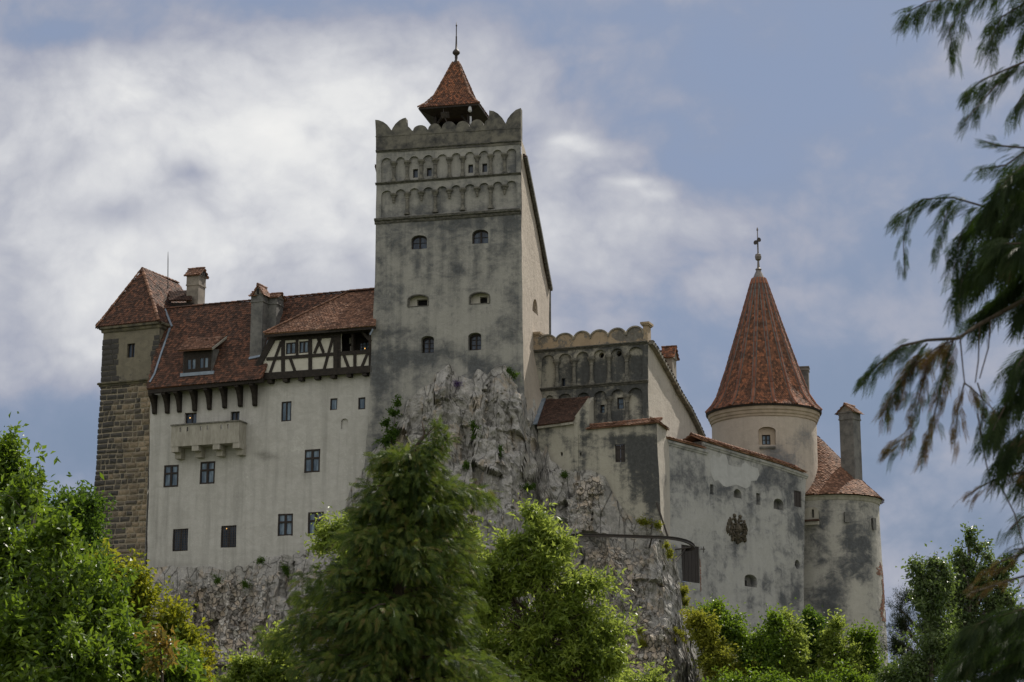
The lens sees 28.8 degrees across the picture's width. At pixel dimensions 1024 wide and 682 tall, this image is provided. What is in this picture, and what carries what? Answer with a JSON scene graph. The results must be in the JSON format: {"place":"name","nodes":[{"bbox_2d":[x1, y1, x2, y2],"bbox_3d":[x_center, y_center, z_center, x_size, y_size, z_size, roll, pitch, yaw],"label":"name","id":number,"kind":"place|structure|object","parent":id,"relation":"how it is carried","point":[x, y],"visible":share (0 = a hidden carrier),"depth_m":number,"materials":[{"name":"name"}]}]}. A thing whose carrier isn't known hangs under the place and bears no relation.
{"place":"outdoors","nodes":[
{"label":"outdoors","id":0,"kind":"place"},
{"bbox_2d":[132,364,700,681],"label":"cliff","id":1,"kind":"structure","parent":0,"point":[493,403],"depth_m":120.64,"materials":[{"name":"stone"}]},
{"bbox_2d":[94,267,185,564],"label":"stone tower","id":2,"kind":"structure","parent":1,"relation":"on","point":[132,324],"depth_m":132.04,"materials":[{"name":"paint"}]},
{"bbox_2d":[128,344,134,357],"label":"window","id":3,"kind":"structure","parent":2,"relation":"in","point":[131,354],"depth_m":133.00,"materials":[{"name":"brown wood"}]},
{"bbox_2d":[211,574,251,588],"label":"plant","id":4,"kind":"object","parent":1,"relation":"on","point":[243,583],"visible":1,"depth_m":124.56,"materials":[{"name":"green plant"}]},
{"bbox_2d":[144,267,375,570],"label":"palace wing","id":5,"kind":"structure","parent":1,"relation":"on","point":[259,400],"depth_m":127.25,"materials":[{"name":"white paint"}]},
{"bbox_2d":[163,465,178,486],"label":"window","id":6,"kind":"structure","parent":5,"relation":"in","point":[170,471],"depth_m":128.75,"materials":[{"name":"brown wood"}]},
{"bbox_2d":[173,529,187,550],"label":"barred window","id":7,"kind":"structure","parent":5,"relation":"in","point":[180,536],"depth_m":127.56,"materials":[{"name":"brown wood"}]},
{"bbox_2d":[186,413,196,430],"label":"window","id":8,"kind":"structure","parent":5,"relation":"in","point":[190,417],"depth_m":129.38,"materials":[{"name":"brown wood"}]},
{"bbox_2d":[200,461,214,483],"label":"window","id":9,"kind":"structure","parent":5,"relation":"in","point":[207,469],"depth_m":127.90,"materials":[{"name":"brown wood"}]},
{"bbox_2d":[221,525,236,547],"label":"barred window","id":10,"kind":"structure","parent":5,"relation":"in","point":[228,536],"depth_m":126.41,"materials":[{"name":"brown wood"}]},
{"bbox_2d":[232,412,238,419],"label":"window","id":11,"kind":"structure","parent":5,"relation":"in","point":[235,415],"depth_m":128.28,"materials":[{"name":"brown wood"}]},
{"bbox_2d":[278,513,292,535],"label":"window","id":12,"kind":"structure","parent":5,"relation":"in","point":[285,521],"depth_m":125.19,"materials":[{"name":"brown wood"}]},
{"bbox_2d":[281,401,291,421],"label":"window","id":13,"kind":"structure","parent":5,"relation":"in","point":[286,406],"depth_m":126.88,"materials":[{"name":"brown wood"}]},
{"bbox_2d":[304,449,320,472],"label":"window","id":14,"kind":"structure","parent":5,"relation":"in","point":[312,457],"depth_m":125.49,"materials":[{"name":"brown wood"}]},
{"bbox_2d":[308,512,323,534],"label":"window","id":15,"kind":"structure","parent":5,"relation":"in","point":[311,518],"depth_m":124.54,"materials":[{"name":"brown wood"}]},
{"bbox_2d":[330,398,336,410],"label":"window","id":16,"kind":"structure","parent":5,"relation":"in","point":[333,402],"depth_m":125.86,"materials":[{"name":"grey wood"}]},
{"bbox_2d":[358,397,364,409],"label":"window","id":17,"kind":"structure","parent":5,"relation":"in","point":[361,401],"depth_m":125.20,"materials":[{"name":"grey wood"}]},
{"bbox_2d":[254,556,291,579],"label":"plant","id":18,"kind":"object","parent":1,"relation":"on","point":[284,567],"visible":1,"depth_m":124.03,"materials":[{"name":"green plant"}]},
{"bbox_2d":[372,394,402,447],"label":"plant","id":19,"kind":"object","parent":1,"relation":"on","point":[393,434],"visible":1,"depth_m":122.82,"materials":[{"name":"green plant"}]},
{"bbox_2d":[360,21,552,496],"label":"keep tower","id":20,"kind":"structure","parent":1,"relation":"on","point":[463,285],"depth_m":125.69,"materials":[{"name":"paint"}]},
{"bbox_2d":[413,170,417,177],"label":"window","id":21,"kind":"structure","parent":20,"relation":"in","point":[415,172],"depth_m":127.55,"materials":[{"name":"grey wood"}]},
{"bbox_2d":[412,236,426,249],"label":"window","id":22,"kind":"structure","parent":20,"relation":"in","point":[420,242],"depth_m":126.32,"materials":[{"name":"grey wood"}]},
{"bbox_2d":[424,338,433,352],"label":"window","id":23,"kind":"structure","parent":20,"relation":"in","point":[429,342],"depth_m":124.79,"materials":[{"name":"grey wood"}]},
{"bbox_2d":[427,169,431,176],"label":"window","id":24,"kind":"structure","parent":20,"relation":"in","point":[429,171],"depth_m":127.34,"materials":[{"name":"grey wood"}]},
{"bbox_2d":[440,109,448,121],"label":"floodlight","id":25,"kind":"object","parent":20,"relation":"on","point":[445,115],"visible":1,"depth_m":128.31,"materials":[{"name":"metal"}]},
{"bbox_2d":[468,107,471,123],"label":"security camera","id":26,"kind":"object","parent":20,"relation":"attached to","point":[469,109],"visible":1,"depth_m":128.17,"materials":[{"name":"white plastic"}]},
{"bbox_2d":[469,165,472,172],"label":"window","id":27,"kind":"structure","parent":20,"relation":"in","point":[471,166],"depth_m":126.78,"materials":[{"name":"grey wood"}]},
{"bbox_2d":[471,335,480,349],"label":"window","id":28,"kind":"structure","parent":20,"relation":"in","point":[476,339],"depth_m":124.18,"materials":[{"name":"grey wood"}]},
{"bbox_2d":[473,231,487,243],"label":"window","id":29,"kind":"structure","parent":20,"relation":"in","point":[479,237],"depth_m":125.52,"materials":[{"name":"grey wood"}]},
{"bbox_2d":[483,164,486,171],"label":"window","id":30,"kind":"structure","parent":20,"relation":"in","point":[484,165],"depth_m":126.60,"materials":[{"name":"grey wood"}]},
{"bbox_2d":[453,375,462,388],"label":"plant","id":31,"kind":"object","parent":1,"relation":"on","point":[456,383],"visible":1,"depth_m":122.50,"materials":[{"name":"plant"}]},
{"bbox_2d":[459,460,476,470],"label":"plant","id":32,"kind":"object","parent":1,"relation":"on","point":[466,464],"visible":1,"depth_m":119.73,"materials":[{"name":"green plant"}]},
{"bbox_2d":[463,418,481,440],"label":"plant","id":33,"kind":"object","parent":1,"relation":"on","point":[473,425],"visible":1,"depth_m":120.70,"materials":[{"name":"green plant"}]},
{"bbox_2d":[498,444,504,456],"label":"plant","id":34,"kind":"object","parent":1,"relation":"on","point":[500,450],"visible":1,"depth_m":119.60,"materials":[{"name":"green plant"}]},
{"bbox_2d":[503,366,521,381],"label":"plant","id":35,"kind":"object","parent":1,"relation":"on","point":[511,373],"visible":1,"depth_m":122.05,"materials":[{"name":"green plant"}]},
{"bbox_2d":[519,481,536,495],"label":"plant","id":36,"kind":"object","parent":1,"relation":"on","point":[529,487],"visible":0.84,"depth_m":119.72,"materials":[{"name":"green plant"}]},
{"bbox_2d":[559,465,573,479],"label":"plant","id":37,"kind":"object","parent":1,"relation":"on","point":[563,474],"visible":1,"depth_m":120.62,"materials":[{"name":"green plant"}]},
{"bbox_2d":[533,396,670,547],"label":"gate block","id":38,"kind":"structure","parent":1,"relation":"on","point":[628,460],"depth_m":120.65,"materials":[{"name":"paint"}]},
{"bbox_2d":[533,321,705,439],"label":"arcaded wing","id":39,"kind":"structure","parent":1,"relation":"on","point":[620,374],"depth_m":125.08,"materials":[{"name":"grey paint"}]},
{"bbox_2d":[601,405,604,412],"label":"window","id":40,"kind":"structure","parent":39,"relation":"in","point":[602,406],"depth_m":124.48,"materials":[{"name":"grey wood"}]},
{"bbox_2d":[618,398,623,408],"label":"window","id":41,"kind":"structure","parent":39,"relation":"in","point":[620,400],"depth_m":124.15,"materials":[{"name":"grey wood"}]},
{"bbox_2d":[569,533,694,561],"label":"iron rail","id":42,"kind":"object","parent":1,"relation":"attached to","point":[689,542],"visible":0.85,"depth_m":116.72,"materials":[{"name":"black metal"}]},
{"bbox_2d":[636,626,647,650],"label":"plant","id":43,"kind":"object","parent":1,"relation":"on","point":[643,643],"visible":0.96,"depth_m":114.45,"materials":[{"name":"green plant"}]},
{"bbox_2d":[634,512,664,531],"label":"plant","id":44,"kind":"object","parent":1,"relation":"on","point":[643,521],"visible":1,"depth_m":118.14,"materials":[{"name":"green plant"}]},
{"bbox_2d":[662,540,676,560],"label":"plant","id":45,"kind":"object","parent":1,"relation":"on","point":[669,554],"visible":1,"depth_m":117.51,"materials":[{"name":"green plant"}]},
{"bbox_2d":[671,626,686,643],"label":"plant","id":46,"kind":"object","parent":1,"relation":"on","point":[678,631],"visible":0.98,"depth_m":115.62,"materials":[{"name":"green plant"}]},
{"bbox_2d":[678,583,691,607],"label":"plant","id":47,"kind":"object","parent":1,"relation":"on","point":[684,590],"visible":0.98,"depth_m":117.78,"materials":[{"name":"green plant"}]},
{"bbox_2d":[705,227,822,495],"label":"round tower","id":48,"kind":"structure","parent":1,"relation":"on","point":[764,402],"depth_m":136.41,"materials":[{"name":"paint"}]},
{"bbox_2d":[0,0,1023,680],"label":"sky","id":49,"kind":"structure","parent":0,"point":[235,140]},
{"bbox_2d":[697,643,760,680],"bbox_3d":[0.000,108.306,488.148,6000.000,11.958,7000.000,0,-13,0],"label":"ground","id":50,"kind":"structure","parent":0,"point":[701,676],"depth_m":118.76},
{"bbox_2d":[0,411,57,528],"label":"leafy tree","id":51,"kind":"object","parent":50,"relation":"on","point":[11,457],"visible":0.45,"depth_m":72.50,"materials":[{"name":"green plant"}]},
{"bbox_2d":[25,472,124,611],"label":"leafy tree","id":52,"kind":"object","parent":50,"relation":"on","point":[90,516],"visible":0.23,"depth_m":88.05,"materials":[{"name":"green plant"}]},
{"bbox_2d":[0,442,218,681],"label":"fruit tree","id":53,"kind":"object","parent":50,"relation":"on","point":[49,632],"visible":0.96,"depth_m":38.44,"materials":[{"name":"green plant"}]},
{"bbox_2d":[86,537,231,681],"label":"oak tree","id":54,"kind":"object","parent":50,"relation":"on","point":[148,596],"visible":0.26,"depth_m":55.59,"materials":[{"name":"green plant"}]},
{"bbox_2d":[133,621,186,681],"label":"sapling","id":55,"kind":"object","parent":50,"relation":"on","point":[153,662],"visible":1,"depth_m":37.08,"materials":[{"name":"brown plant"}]},
{"bbox_2d":[183,638,216,681],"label":"sapling","id":56,"kind":"object","parent":50,"relation":"on","point":[197,648],"visible":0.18,"depth_m":51.37,"materials":[{"name":"green plant"}]},
{"bbox_2d":[215,615,304,681],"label":"ash tree","id":57,"kind":"object","parent":50,"relation":"on","point":[243,667],"visible":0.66,"depth_m":61.10,"materials":[{"name":"green plant"}]},
{"bbox_2d":[252,413,527,681],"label":"cypress tree","id":58,"kind":"object","parent":50,"relation":"on","point":[414,512],"visible":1,"depth_m":58.88,"materials":[{"name":"green plant"}]},
{"bbox_2d":[297,501,500,609],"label":"ash tree","id":59,"kind":"object","parent":50,"relation":"on","point":[322,531],"visible":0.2,"depth_m":73.00,"materials":[{"name":"green plant"}]},
{"bbox_2d":[465,488,653,681],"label":"ash tree","id":60,"kind":"object","parent":50,"relation":"on","point":[586,649],"visible":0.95,"depth_m":73.20,"materials":[{"name":"green plant"}]},
{"bbox_2d":[609,657,677,681],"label":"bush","id":61,"kind":"object","parent":50,"relation":"on","point":[650,676],"visible":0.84,"depth_m":78.95,"materials":[{"name":"green plant"}]},
{"bbox_2d":[667,602,761,681],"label":"bush","id":62,"kind":"object","parent":50,"relation":"on","point":[706,639],"visible":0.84,"depth_m":112.67,"materials":[{"name":"green plant"}]},
{"bbox_2d":[677,589,764,656],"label":"bush","id":63,"kind":"object","parent":50,"relation":"on","point":[731,628],"visible":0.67,"depth_m":114.26,"materials":[{"name":"green plant"}]},
{"bbox_2d":[659,432,808,656],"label":"curtain wall","id":64,"kind":"structure","parent":50,"relation":"on","point":[715,485],"depth_m":126.40,"materials":[{"name":"paint"}]},
{"bbox_2d":[681,545,698,582],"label":"plank door","id":65,"kind":"structure","parent":64,"relation":"in","point":[690,560],"depth_m":121.96,"materials":[{"name":"wood"}]},
{"bbox_2d":[726,513,747,543],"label":"eagle relief","id":66,"kind":"object","parent":64,"relation":"attached to","point":[735,529],"visible":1,"depth_m":126.12,"materials":[{"name":"stone"}]},
{"bbox_2d":[730,602,792,678],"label":"bush","id":67,"kind":"object","parent":50,"relation":"on","point":[769,642],"visible":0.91,"depth_m":113.67,"materials":[{"name":"green plant"}]},
{"bbox_2d":[746,603,819,681],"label":"bush","id":68,"kind":"object","parent":50,"relation":"on","point":[796,656],"visible":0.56,"depth_m":114.54,"materials":[{"name":"green plant"}]},
{"bbox_2d":[701,649,875,681],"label":"bush","id":69,"kind":"object","parent":50,"relation":"on","point":[849,676],"visible":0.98,"depth_m":110.33,"materials":[{"name":"green plant"}]},
{"bbox_2d":[792,597,845,680],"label":"bush","id":70,"kind":"object","parent":50,"relation":"on","point":[813,621],"visible":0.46,"depth_m":116.89,"materials":[{"name":"green plant"}]},
{"bbox_2d":[793,604,873,681],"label":"bush","id":71,"kind":"object","parent":50,"relation":"on","point":[831,642],"visible":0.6,"depth_m":115.59,"materials":[{"name":"green plant"}]},
{"bbox_2d":[804,402,888,681],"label":"bastion tower","id":72,"kind":"structure","parent":50,"relation":"on","point":[843,566],"depth_m":133.91,"materials":[{"name":"paint"}]},
{"bbox_2d":[842,616,887,681],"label":"bush","id":73,"kind":"object","parent":50,"relation":"on","point":[867,639],"visible":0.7,"depth_m":116.56,"materials":[{"name":"green plant"}]},
{"bbox_2d":[864,554,949,678],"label":"pine tree","id":74,"kind":"object","parent":50,"relation":"on","point":[901,621],"visible":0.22,"depth_m":115.09,"materials":[{"name":"green plant"}]},
{"bbox_2d":[868,540,965,681],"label":"poplar tree","id":75,"kind":"object","parent":50,"relation":"on","point":[935,639],"visible":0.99,"depth_m":103.07,"materials":[{"name":"green plant"}]},
{"bbox_2d":[851,0,1023,681],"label":"cypress tree","id":76,"kind":"object","parent":50,"relation":"on","point":[998,219],"visible":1,"depth_m":8.15,"materials":[{"name":"green plant"}]},
{"bbox_2d":[910,518,1023,681],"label":"poplar tree","id":77,"kind":"object","parent":50,"relation":"on","point":[966,564],"visible":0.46,"depth_m":107.56,"materials":[{"name":"green plant"}]}
]}

